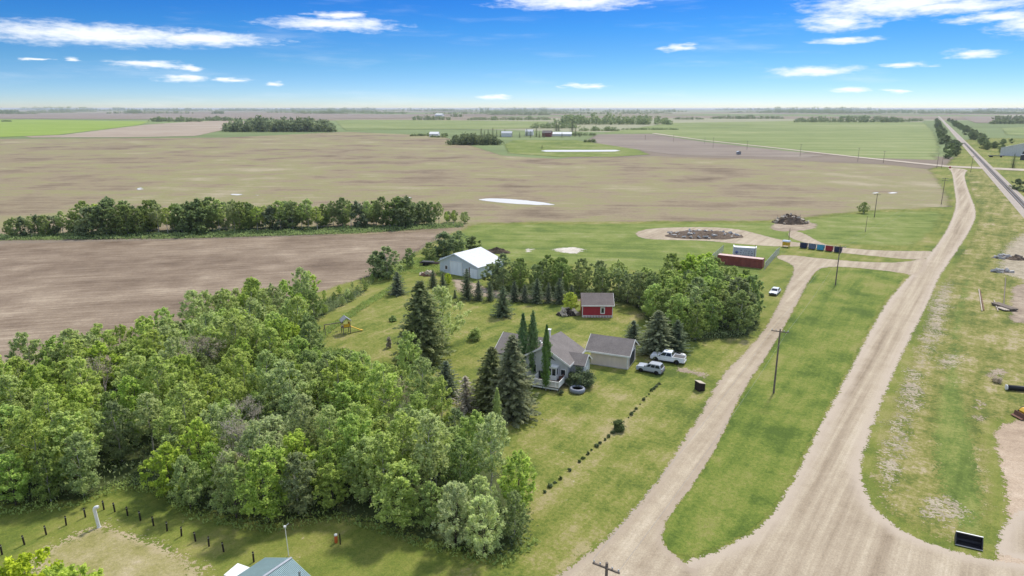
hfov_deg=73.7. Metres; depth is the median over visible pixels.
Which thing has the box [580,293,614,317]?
garden shed
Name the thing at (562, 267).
poplar tree
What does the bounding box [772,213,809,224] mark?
brush pile
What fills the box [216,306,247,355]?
aspen tree
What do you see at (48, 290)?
plowed field
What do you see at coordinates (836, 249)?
waste bin
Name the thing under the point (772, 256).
chain link fence
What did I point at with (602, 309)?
window
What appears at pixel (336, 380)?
aspen tree
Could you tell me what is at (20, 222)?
poplar tree
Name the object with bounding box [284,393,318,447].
aspen tree
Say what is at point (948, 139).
poplar tree
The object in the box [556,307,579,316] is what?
junk pile
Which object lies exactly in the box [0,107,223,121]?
field wood
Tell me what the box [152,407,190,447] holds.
aspen tree
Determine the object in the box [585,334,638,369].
garage
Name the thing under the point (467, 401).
spruce tree
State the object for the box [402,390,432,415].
poplar tree
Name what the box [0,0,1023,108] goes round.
sky
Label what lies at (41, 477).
poplar tree
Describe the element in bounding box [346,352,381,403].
poplar tree
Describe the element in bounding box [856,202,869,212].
ash tree
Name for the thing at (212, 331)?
aspen tree
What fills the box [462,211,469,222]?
poplar tree
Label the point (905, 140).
crop field
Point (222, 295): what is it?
aspen tree
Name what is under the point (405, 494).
poplar tree
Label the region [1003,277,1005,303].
fallen pole
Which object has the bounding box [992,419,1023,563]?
gravel yard
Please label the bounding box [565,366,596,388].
juniper bush
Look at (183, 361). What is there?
poplar tree
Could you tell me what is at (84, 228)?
poplar tree
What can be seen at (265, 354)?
aspen tree
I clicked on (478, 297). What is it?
spruce tree
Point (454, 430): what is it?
poplar tree
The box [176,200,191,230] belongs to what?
poplar tree
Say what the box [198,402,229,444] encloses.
aspen tree
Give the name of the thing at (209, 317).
aspen tree
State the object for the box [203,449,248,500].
willow tree
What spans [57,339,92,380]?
aspen tree
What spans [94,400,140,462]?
poplar tree
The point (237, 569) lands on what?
well house
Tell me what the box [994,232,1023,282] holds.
gravel pad
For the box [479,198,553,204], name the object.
puddle
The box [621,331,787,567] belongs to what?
power wire
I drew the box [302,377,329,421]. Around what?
poplar tree
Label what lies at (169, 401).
poplar tree
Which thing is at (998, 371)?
dirt patch
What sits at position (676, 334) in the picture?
spruce tree
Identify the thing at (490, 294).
spruce tree
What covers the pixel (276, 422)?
willow tree
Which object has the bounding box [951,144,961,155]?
poplar tree
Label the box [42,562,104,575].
maple tree
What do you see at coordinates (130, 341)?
poplar tree
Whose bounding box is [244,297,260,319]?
aspen tree
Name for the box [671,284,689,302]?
poplar tree
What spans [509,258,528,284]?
poplar tree
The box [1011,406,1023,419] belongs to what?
skid loader
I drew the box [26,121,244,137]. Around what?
tan field
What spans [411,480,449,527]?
poplar tree
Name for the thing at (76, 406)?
aspen tree
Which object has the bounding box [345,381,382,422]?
poplar tree
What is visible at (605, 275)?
poplar tree
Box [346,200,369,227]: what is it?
poplar tree
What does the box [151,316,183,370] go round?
poplar tree
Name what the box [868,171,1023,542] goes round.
ditch verge
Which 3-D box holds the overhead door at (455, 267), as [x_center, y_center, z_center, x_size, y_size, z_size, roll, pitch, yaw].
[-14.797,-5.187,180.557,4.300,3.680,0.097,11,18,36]
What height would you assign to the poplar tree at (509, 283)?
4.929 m
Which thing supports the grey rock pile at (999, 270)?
on the gravel pad
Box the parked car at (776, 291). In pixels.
[769,287,780,295]
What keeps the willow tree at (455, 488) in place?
on the wood floor at (108, 475)
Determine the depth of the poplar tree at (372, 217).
258.43 m
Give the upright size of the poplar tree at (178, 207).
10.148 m
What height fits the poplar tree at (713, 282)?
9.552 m
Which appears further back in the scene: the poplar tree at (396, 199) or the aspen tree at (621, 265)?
the poplar tree at (396, 199)
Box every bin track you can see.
[635,227,930,259]
[788,231,825,245]
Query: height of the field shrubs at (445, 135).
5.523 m
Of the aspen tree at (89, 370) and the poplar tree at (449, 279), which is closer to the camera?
the aspen tree at (89, 370)
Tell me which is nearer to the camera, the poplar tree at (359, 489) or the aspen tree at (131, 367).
the poplar tree at (359, 489)
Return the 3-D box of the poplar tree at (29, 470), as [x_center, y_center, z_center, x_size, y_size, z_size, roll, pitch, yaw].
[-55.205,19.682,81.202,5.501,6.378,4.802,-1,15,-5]
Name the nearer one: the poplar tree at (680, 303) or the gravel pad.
the poplar tree at (680, 303)
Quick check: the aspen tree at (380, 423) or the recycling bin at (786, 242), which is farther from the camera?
the recycling bin at (786, 242)
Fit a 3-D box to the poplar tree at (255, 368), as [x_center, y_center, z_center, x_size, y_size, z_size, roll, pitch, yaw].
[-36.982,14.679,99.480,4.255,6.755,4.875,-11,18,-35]
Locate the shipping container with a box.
[717,253,764,268]
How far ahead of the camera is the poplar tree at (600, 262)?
160.98 m
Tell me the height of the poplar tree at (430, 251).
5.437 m
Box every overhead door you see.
[450,261,461,275]
[469,267,476,278]
[629,347,634,365]
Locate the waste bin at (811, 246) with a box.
[808,243,816,248]
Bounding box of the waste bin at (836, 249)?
[834,246,842,251]
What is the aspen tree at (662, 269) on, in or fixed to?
on the wood floor at (704, 339)
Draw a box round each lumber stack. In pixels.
[991,302,1017,310]
[995,307,1009,310]
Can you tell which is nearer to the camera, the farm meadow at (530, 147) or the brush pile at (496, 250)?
the brush pile at (496, 250)
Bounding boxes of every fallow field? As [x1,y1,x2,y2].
[0,113,445,118]
[587,134,829,156]
[962,116,1019,122]
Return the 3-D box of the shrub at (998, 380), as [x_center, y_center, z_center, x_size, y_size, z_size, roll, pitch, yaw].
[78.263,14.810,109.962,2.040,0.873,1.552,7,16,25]
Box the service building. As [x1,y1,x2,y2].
[237,557,309,575]
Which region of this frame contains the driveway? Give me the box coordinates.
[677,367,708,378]
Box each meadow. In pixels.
[453,211,941,278]
[505,140,646,156]
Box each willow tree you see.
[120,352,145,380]
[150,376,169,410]
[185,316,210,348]
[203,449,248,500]
[251,414,292,466]
[344,288,350,297]
[428,284,471,342]
[431,480,480,547]
[458,474,501,531]
[462,494,508,558]
[967,131,978,139]
[991,142,998,147]
[1008,178,1021,189]
[1016,181,1023,191]
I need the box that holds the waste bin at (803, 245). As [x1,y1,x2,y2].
[800,242,807,247]
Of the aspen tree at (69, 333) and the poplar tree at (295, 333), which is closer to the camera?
the aspen tree at (69, 333)
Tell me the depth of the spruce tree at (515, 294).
155.70 m
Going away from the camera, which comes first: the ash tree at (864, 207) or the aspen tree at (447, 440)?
the aspen tree at (447, 440)
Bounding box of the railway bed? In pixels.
[938,116,1023,217]
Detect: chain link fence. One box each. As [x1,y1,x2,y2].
[712,245,723,256]
[764,247,779,269]
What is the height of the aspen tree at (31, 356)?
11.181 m
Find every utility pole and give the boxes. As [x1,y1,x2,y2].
[592,560,619,575]
[771,329,788,392]
[835,245,845,284]
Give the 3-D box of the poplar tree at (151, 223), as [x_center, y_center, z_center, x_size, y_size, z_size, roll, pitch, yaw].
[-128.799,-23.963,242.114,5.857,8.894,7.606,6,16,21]
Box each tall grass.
[0,221,463,240]
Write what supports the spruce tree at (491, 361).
on the mown lawn at (604, 485)
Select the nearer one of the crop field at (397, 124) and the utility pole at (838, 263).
the utility pole at (838, 263)
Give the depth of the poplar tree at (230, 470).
72.34 m
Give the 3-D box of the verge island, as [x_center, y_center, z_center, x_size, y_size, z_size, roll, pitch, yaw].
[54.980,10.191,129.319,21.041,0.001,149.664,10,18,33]
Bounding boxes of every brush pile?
[486,247,509,253]
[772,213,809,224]
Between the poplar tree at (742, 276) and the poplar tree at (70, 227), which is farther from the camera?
the poplar tree at (70, 227)
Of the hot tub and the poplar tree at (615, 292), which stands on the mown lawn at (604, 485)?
the hot tub
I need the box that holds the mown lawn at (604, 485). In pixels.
[324,279,766,575]
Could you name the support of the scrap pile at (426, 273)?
on the mown lawn at (604, 485)
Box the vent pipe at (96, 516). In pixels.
[93,505,101,527]
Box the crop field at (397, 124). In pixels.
[336,120,548,129]
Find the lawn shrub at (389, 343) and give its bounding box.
[386,337,391,347]
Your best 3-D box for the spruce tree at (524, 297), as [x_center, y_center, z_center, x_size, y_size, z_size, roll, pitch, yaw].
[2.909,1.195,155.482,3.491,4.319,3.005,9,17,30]
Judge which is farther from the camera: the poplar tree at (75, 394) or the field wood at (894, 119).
the field wood at (894, 119)
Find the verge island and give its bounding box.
[661,267,903,556]
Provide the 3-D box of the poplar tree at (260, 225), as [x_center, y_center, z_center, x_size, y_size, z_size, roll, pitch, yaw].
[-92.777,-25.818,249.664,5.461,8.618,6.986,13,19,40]
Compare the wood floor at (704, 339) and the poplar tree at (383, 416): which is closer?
the poplar tree at (383, 416)
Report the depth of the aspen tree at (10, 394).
87.82 m
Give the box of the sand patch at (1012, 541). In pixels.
[995,510,1023,559]
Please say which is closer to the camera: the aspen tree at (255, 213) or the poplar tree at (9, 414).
the poplar tree at (9, 414)
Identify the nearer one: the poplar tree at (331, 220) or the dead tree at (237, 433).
the dead tree at (237, 433)
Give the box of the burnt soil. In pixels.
[771,222,817,231]
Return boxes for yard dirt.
[453,279,617,304]
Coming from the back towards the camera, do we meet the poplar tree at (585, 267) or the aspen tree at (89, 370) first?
the poplar tree at (585, 267)
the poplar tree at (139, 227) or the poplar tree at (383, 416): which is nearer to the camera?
the poplar tree at (383, 416)
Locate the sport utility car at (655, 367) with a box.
[636,361,664,374]
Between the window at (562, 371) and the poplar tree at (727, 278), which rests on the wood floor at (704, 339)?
the poplar tree at (727, 278)
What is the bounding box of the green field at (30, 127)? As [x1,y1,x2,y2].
[0,120,148,136]
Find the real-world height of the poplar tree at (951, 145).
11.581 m
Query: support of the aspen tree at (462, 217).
on the wood floor at (172, 231)
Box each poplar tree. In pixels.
[0,403,40,452]
[0,436,26,494]
[0,450,32,505]
[1,362,36,402]
[2,221,12,233]
[5,217,21,236]
[14,216,32,235]
[16,364,58,418]
[20,364,66,405]
[22,428,67,474]
[27,214,46,234]
[27,448,63,501]
[29,409,104,478]
[34,383,81,438]
[36,215,53,235]
[36,334,68,376]
[36,356,60,383]
[41,357,83,412]
[44,215,63,233]
[58,432,101,494]
[60,386,110,431]
[64,211,77,230]
[65,220,74,233]
[68,200,89,231]
[70,205,104,235]
[79,408,106,451]
[82,340,122,391]
[88,202,118,235]
[88,390,123,429]
[94,196,121,233]
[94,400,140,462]
[103,204,131,234]
[107,375,159,435]
[108,343,125,376]
[110,205,137,233]
[110,342,134,379]
[110,345,169,405]
[117,200,129,218]
[120,337,135,351]
[125,205,138,231]
[127,207,147,233]
[129,315,155,344]
[137,200,160,231]
[137,441,194,499]
[142,208,160,231]
[148,199,162,226]
[148,306,174,328]
[148,433,189,482]
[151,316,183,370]
[159,397,187,434]
[163,352,208,411]
[164,203,179,231]
[166,454,208,509]
[167,204,186,231]
[172,416,220,481]
[174,321,192,349]
[174,329,194,367]
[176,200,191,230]
[178,197,208,233]
[179,319,197,336]
[184,350,212,391]
[186,202,213,229]
[195,441,228,490]
[197,370,228,401]
[198,196,222,230]
[199,365,226,403]
[204,204,217,228]
[206,398,245,448]
[207,464,258,517]
[213,307,233,350]
[215,202,231,227]
[215,350,233,372]
[215,359,233,393]
[217,289,243,310]
[228,201,252,229]
[232,444,291,521]
[233,337,262,386]
[234,202,251,228]
[240,395,274,447]
[241,390,273,422]
[242,367,271,408]
[243,203,257,228]
[251,206,266,228]
[257,205,284,229]
[258,318,294,367]
[259,311,292,347]
[266,353,281,389]
[270,452,317,516]
[272,391,304,440]
[275,279,299,317]
[276,428,320,485]
[277,297,305,336]
[277,322,306,349]
[278,201,292,226]
[278,335,319,380]
[280,337,303,363]
[281,201,303,227]
[281,361,312,407]
[287,349,329,397]
[292,293,309,317]
[297,271,321,301]
[297,312,325,350]
[299,296,309,314]
[299,321,326,361]
[302,206,312,225]
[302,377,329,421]
[304,289,323,316]
[306,413,335,453]
[307,445,341,494]
[310,462,351,510]
[314,207,326,226]
[315,350,326,366]
[316,204,330,225]
[319,379,361,431]
[321,304,327,312]
[323,413,380,485]
[325,204,335,223]
[328,351,344,386]
[332,197,347,226]
[333,401,373,469]
[335,199,350,222]
[337,433,391,502]
[339,296,345,304]
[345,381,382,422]
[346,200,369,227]
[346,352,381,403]
[357,201,373,221]
[365,201,375,222]
[365,250,390,278]
[369,246,402,278]
[369,458,424,529]
[373,196,391,225]
[373,414,389,428]
[379,202,395,226]
[386,196,414,225]
[389,195,425,226]
[395,330,422,377]
[402,248,415,267]
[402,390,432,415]
[406,396,434,428]
[410,203,420,223]
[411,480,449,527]
[418,201,432,223]
[420,242,435,259]
[424,201,439,223]
[425,231,456,256]
[438,436,481,497]
[439,425,470,467]
[443,407,470,451]
[445,273,451,282]
[450,231,469,252]
[452,409,496,474]
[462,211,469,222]
[464,235,482,249]
[480,262,500,287]
[490,253,513,284]
[492,267,513,290]
[492,387,502,427]
[497,449,539,512]
[497,489,531,541]
[504,273,512,290]
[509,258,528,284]
[512,257,530,290]
[516,313,527,364]
[525,310,539,373]
[528,260,556,292]
[528,264,544,284]
[537,254,557,284]
[540,324,552,387]
[547,256,573,284]
[551,262,572,289]
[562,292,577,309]
[569,269,590,293]
[572,258,593,286]
[589,260,611,291]
[591,267,613,292]
[605,267,629,296]
[618,273,637,301]
[622,272,653,306]
[628,270,645,297]
[636,266,652,286]
[639,274,661,305]
[639,292,656,312]
[641,271,656,290]
[641,282,665,316]
[651,270,682,300]
[654,287,681,324]
[658,252,682,274]
[663,275,690,314]
[664,293,691,327]
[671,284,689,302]
[677,253,705,282]
[682,270,695,285]
[682,273,703,295]
[682,276,714,321]
[684,303,709,339]
[685,256,724,277]
[696,252,721,270]
[697,296,726,332]
[699,275,717,307]
[700,278,727,316]
[702,256,731,278]
[704,268,725,293]
[715,275,757,320]
[716,280,742,317]
[717,289,759,333]
[720,274,731,287]
[723,265,741,280]
[729,273,754,307]
[730,269,756,291]
[740,274,765,318]
[937,137,945,143]
[942,135,951,142]
[943,143,954,152]
[944,150,952,158]
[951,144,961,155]
[977,135,990,143]
[984,142,992,149]
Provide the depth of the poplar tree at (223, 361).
102.09 m
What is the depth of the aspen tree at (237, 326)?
108.26 m
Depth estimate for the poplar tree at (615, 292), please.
157.50 m
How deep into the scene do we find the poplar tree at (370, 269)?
177.25 m
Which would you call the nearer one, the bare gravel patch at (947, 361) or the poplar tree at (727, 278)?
the bare gravel patch at (947, 361)
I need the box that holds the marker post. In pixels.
[334,533,337,542]
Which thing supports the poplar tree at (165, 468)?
on the wood floor at (108, 475)
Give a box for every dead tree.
[79,357,123,406]
[175,334,226,363]
[212,414,284,473]
[218,394,262,459]
[389,378,409,409]
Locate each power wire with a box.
[594,334,768,557]
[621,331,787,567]
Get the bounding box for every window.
[529,364,536,372]
[549,364,558,380]
[560,369,565,375]
[600,307,604,313]
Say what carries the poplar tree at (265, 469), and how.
on the wood floor at (108, 475)
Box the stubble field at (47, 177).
[0,132,949,239]
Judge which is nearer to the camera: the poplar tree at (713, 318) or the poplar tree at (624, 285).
the poplar tree at (713, 318)
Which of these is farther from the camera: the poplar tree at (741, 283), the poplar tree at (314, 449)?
the poplar tree at (741, 283)
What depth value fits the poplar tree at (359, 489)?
74.78 m
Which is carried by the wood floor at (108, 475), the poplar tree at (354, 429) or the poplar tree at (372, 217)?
the poplar tree at (354, 429)
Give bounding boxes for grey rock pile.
[990,268,1014,272]
[991,253,1011,258]
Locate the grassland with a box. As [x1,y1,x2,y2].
[0,138,1023,575]
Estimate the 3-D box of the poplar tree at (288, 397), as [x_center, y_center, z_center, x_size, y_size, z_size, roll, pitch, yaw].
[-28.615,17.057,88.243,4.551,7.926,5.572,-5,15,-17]
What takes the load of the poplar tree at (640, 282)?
on the wood floor at (704, 339)
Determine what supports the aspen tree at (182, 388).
on the wood floor at (108, 475)
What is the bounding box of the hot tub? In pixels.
[569,385,584,393]
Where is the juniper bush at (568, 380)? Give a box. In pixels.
[564,372,575,385]
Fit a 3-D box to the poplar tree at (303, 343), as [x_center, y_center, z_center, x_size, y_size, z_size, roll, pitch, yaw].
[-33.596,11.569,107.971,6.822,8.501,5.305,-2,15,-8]
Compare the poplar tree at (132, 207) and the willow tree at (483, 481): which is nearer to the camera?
the willow tree at (483, 481)
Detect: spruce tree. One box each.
[386,272,409,296]
[389,279,455,368]
[427,270,438,287]
[435,361,462,401]
[439,274,447,287]
[451,376,480,414]
[457,269,475,301]
[468,346,503,414]
[472,280,484,300]
[483,334,546,428]
[484,282,494,301]
[489,286,514,318]
[508,281,521,302]
[518,284,530,302]
[527,278,545,304]
[542,282,553,303]
[549,278,565,304]
[622,320,643,342]
[635,310,681,361]
[668,320,693,355]
[1007,156,1016,167]
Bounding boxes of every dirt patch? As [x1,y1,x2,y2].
[973,368,1008,420]
[1008,284,1023,322]
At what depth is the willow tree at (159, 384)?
96.37 m
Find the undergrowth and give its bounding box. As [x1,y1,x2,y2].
[0,279,748,554]
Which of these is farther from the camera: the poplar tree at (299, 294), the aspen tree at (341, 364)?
the poplar tree at (299, 294)
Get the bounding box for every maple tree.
[0,546,63,575]
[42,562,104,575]
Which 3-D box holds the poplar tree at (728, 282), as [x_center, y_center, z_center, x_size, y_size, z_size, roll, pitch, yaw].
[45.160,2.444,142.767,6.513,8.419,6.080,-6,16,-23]
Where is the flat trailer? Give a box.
[419,260,439,265]
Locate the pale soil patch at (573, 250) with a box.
[554,247,586,253]
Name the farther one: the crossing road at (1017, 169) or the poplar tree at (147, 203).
the crossing road at (1017, 169)
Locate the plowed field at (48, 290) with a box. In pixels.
[0,231,438,390]
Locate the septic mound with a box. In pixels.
[31,520,214,575]
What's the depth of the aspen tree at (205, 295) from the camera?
127.40 m
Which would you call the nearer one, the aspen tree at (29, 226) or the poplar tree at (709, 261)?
the poplar tree at (709, 261)
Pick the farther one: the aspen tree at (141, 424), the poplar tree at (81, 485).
the aspen tree at (141, 424)
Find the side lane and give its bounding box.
[555,255,927,575]
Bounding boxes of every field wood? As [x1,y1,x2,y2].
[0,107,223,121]
[148,115,234,121]
[221,115,336,131]
[412,111,555,119]
[445,132,504,144]
[529,112,678,135]
[673,114,922,122]
[974,109,1023,123]
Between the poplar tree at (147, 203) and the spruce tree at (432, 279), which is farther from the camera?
the poplar tree at (147, 203)
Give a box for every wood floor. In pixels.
[0,223,460,239]
[0,289,538,557]
[496,283,762,342]
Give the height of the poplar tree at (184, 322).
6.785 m
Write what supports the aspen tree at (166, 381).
on the wood floor at (108, 475)
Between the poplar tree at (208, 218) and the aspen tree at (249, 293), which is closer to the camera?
the aspen tree at (249, 293)
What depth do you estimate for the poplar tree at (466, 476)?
75.27 m
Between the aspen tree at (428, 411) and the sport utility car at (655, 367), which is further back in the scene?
the sport utility car at (655, 367)
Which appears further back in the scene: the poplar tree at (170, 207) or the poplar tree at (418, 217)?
the poplar tree at (418, 217)
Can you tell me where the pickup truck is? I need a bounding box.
[650,349,686,364]
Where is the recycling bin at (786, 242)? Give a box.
[782,240,790,247]
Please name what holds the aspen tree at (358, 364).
on the wood floor at (108, 475)
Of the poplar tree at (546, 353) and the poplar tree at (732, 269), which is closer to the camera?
the poplar tree at (546, 353)
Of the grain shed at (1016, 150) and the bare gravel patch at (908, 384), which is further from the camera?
the grain shed at (1016, 150)
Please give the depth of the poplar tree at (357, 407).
79.78 m
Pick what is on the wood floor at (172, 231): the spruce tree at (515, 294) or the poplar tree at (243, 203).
the poplar tree at (243, 203)
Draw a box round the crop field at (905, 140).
[606,121,938,159]
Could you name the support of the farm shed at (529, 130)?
on the ground at (989, 130)
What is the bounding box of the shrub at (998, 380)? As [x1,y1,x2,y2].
[990,377,1002,383]
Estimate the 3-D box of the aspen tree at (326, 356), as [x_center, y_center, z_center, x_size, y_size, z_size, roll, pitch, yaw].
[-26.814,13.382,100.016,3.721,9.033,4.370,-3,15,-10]
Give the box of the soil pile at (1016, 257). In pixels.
[1007,254,1023,260]
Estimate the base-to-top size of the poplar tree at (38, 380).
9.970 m
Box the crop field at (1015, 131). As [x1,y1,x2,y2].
[1001,127,1023,134]
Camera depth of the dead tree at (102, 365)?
99.52 m
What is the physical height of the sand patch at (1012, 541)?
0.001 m
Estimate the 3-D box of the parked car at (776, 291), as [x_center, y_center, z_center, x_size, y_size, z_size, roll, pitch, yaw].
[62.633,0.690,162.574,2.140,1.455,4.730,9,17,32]
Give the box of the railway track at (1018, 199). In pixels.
[943,121,1023,207]
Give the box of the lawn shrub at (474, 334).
[466,328,482,340]
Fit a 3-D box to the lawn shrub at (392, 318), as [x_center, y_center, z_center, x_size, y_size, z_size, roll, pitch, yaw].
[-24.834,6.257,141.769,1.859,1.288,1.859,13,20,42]
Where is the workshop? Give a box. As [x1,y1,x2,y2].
[438,247,502,278]
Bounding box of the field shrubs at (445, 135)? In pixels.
[410,133,596,142]
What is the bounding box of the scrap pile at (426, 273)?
[419,270,436,275]
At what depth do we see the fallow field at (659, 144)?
788.08 m
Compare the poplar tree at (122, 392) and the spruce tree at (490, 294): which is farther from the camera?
the spruce tree at (490, 294)
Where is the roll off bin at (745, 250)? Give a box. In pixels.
[733,245,756,256]
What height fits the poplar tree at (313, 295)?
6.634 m
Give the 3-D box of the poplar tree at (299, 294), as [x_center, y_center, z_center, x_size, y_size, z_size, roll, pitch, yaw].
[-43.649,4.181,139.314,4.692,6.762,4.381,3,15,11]
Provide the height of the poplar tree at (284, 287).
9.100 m
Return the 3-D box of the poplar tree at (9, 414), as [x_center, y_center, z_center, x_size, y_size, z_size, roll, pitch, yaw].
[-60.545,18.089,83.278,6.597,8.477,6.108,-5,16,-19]
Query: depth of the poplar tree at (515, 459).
72.82 m
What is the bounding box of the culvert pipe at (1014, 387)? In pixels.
[1005,384,1023,390]
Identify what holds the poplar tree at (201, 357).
on the wood floor at (108, 475)
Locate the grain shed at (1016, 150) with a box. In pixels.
[1000,143,1023,155]
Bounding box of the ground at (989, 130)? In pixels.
[0,109,1023,282]
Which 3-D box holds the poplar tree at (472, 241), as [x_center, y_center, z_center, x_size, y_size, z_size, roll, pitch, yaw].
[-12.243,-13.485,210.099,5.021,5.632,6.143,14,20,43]
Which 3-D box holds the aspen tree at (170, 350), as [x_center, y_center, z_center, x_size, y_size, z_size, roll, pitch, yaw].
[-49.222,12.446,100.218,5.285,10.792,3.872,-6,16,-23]
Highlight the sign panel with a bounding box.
[954,531,983,550]
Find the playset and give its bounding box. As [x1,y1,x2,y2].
[323,315,362,335]
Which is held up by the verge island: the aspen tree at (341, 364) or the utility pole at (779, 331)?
the utility pole at (779, 331)
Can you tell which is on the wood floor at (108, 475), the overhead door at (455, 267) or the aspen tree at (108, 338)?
the aspen tree at (108, 338)
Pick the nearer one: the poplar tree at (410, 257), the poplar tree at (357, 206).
the poplar tree at (410, 257)
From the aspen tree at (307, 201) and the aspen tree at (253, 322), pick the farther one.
the aspen tree at (307, 201)
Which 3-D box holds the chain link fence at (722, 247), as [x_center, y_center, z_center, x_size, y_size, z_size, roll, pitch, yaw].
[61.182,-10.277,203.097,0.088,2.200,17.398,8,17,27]
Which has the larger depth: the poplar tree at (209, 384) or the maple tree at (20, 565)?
the poplar tree at (209, 384)
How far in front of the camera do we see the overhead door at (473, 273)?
177.23 m
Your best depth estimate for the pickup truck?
118.34 m
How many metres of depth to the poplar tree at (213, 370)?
95.97 m
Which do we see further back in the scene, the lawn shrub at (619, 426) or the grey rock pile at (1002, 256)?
the grey rock pile at (1002, 256)
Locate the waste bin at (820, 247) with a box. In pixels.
[817,244,824,249]
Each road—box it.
[652,133,1023,170]
[686,168,1023,575]
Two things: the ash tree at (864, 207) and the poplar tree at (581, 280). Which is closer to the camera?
the poplar tree at (581, 280)
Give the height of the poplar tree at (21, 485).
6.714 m
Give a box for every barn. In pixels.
[542,130,552,136]
[552,132,571,135]
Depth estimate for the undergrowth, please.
85.45 m
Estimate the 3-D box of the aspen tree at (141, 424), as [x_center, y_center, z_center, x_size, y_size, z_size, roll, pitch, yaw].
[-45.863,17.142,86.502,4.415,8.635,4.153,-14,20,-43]
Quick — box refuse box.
[694,380,704,391]
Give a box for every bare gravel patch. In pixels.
[870,412,920,514]
[889,366,932,419]
[914,279,955,366]
[918,495,973,527]
[934,351,972,368]
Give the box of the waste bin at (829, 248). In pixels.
[825,245,833,250]
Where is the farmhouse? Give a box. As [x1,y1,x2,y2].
[429,132,439,136]
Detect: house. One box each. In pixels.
[224,563,249,575]
[494,328,592,391]
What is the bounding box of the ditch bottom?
[927,254,990,536]
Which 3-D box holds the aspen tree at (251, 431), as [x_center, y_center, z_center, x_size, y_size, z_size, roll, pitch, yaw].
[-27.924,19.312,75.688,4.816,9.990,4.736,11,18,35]
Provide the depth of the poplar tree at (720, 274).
146.37 m
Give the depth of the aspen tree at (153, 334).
101.35 m
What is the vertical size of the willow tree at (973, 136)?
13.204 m
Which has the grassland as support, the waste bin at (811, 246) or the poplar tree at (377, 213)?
the waste bin at (811, 246)
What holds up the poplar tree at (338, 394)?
on the wood floor at (108, 475)
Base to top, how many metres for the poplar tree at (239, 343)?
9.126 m
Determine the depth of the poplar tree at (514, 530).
68.84 m
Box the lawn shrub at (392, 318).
[388,315,396,321]
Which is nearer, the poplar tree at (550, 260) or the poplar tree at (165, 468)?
the poplar tree at (165, 468)
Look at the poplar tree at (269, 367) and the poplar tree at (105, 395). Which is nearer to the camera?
the poplar tree at (105, 395)
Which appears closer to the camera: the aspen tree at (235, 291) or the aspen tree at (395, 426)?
the aspen tree at (395, 426)
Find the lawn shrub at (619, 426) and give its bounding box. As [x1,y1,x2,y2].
[611,419,625,432]
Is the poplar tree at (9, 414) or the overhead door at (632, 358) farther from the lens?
the overhead door at (632, 358)
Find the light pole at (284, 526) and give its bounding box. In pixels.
[283,523,288,555]
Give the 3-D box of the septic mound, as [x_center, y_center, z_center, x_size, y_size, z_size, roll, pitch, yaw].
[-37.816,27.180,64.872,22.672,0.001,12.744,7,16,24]
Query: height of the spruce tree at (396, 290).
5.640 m
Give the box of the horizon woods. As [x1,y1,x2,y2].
[0,106,1023,113]
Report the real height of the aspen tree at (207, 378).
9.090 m
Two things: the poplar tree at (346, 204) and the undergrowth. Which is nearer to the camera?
the undergrowth
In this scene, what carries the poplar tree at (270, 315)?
on the wood floor at (108, 475)
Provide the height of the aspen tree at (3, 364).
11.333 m
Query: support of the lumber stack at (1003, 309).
on the dirt patch at (1018, 315)
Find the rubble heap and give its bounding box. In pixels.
[665,228,742,239]
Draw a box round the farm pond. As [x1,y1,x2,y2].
[543,150,619,151]
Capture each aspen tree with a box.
[0,355,17,402]
[0,374,38,442]
[0,419,30,456]
[3,356,32,410]
[4,331,47,374]
[5,409,55,485]
[24,216,35,235]
[31,383,64,431]
[31,394,56,430]
[47,328,91,365]
[53,400,94,441]
[54,211,66,233]
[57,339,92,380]
[63,356,102,403]
[77,367,103,403]
[81,331,104,367]
[83,323,119,371]
[85,204,102,233]
[110,324,132,345]
[111,354,158,404]
[131,323,163,347]
[132,353,180,429]
[132,391,163,449]
[137,328,168,372]
[146,204,163,231]
[152,325,183,357]
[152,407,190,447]
[158,338,193,374]
[158,381,207,454]
[159,207,171,233]
[172,367,198,411]
[176,290,207,328]
[188,309,227,365]
[192,314,213,355]
[193,324,228,367]
[193,373,222,418]
[194,289,219,313]
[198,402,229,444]
[204,288,239,315]
[207,199,225,230]
[209,405,249,469]
[213,373,248,417]
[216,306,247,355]
[217,345,251,404]
[218,313,255,355]
[223,199,239,230]
[228,352,260,415]
[229,288,241,306]
[234,419,281,496]
[236,293,254,309]
[237,298,267,348]
[240,316,264,364]
[241,277,264,310]
[242,276,260,299]
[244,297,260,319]
[244,349,281,404]
[245,323,269,361]
[248,206,262,229]
[251,290,277,323]
[256,327,288,368]
[259,206,269,228]
[259,358,308,411]
[261,283,285,311]
[271,200,289,228]
[277,350,298,376]
[280,296,312,332]
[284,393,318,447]
[291,267,311,299]
[293,205,307,226]
[294,362,318,398]
[298,198,314,227]
[310,206,323,228]
[314,350,336,384]
[314,404,344,463]
[320,354,356,418]
[325,201,338,226]
[328,367,342,416]
[343,203,355,226]
[344,350,365,376]
[346,359,370,401]
[356,350,370,368]
[356,362,404,417]
[361,201,372,220]
[361,431,402,509]
[369,200,381,225]
[370,418,390,474]
[378,363,389,400]
[379,364,412,412]
[384,411,419,486]
[390,404,425,474]
[404,356,437,407]
[406,413,450,506]
[415,408,444,438]
[415,421,453,485]
[426,375,452,441]
[433,201,443,217]
[450,211,455,223]
[459,212,467,220]
[470,412,510,495]
[609,259,628,279]
[659,267,666,282]
[685,287,702,322]
[716,290,734,326]
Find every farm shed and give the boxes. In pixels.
[501,131,511,136]
[525,129,533,134]

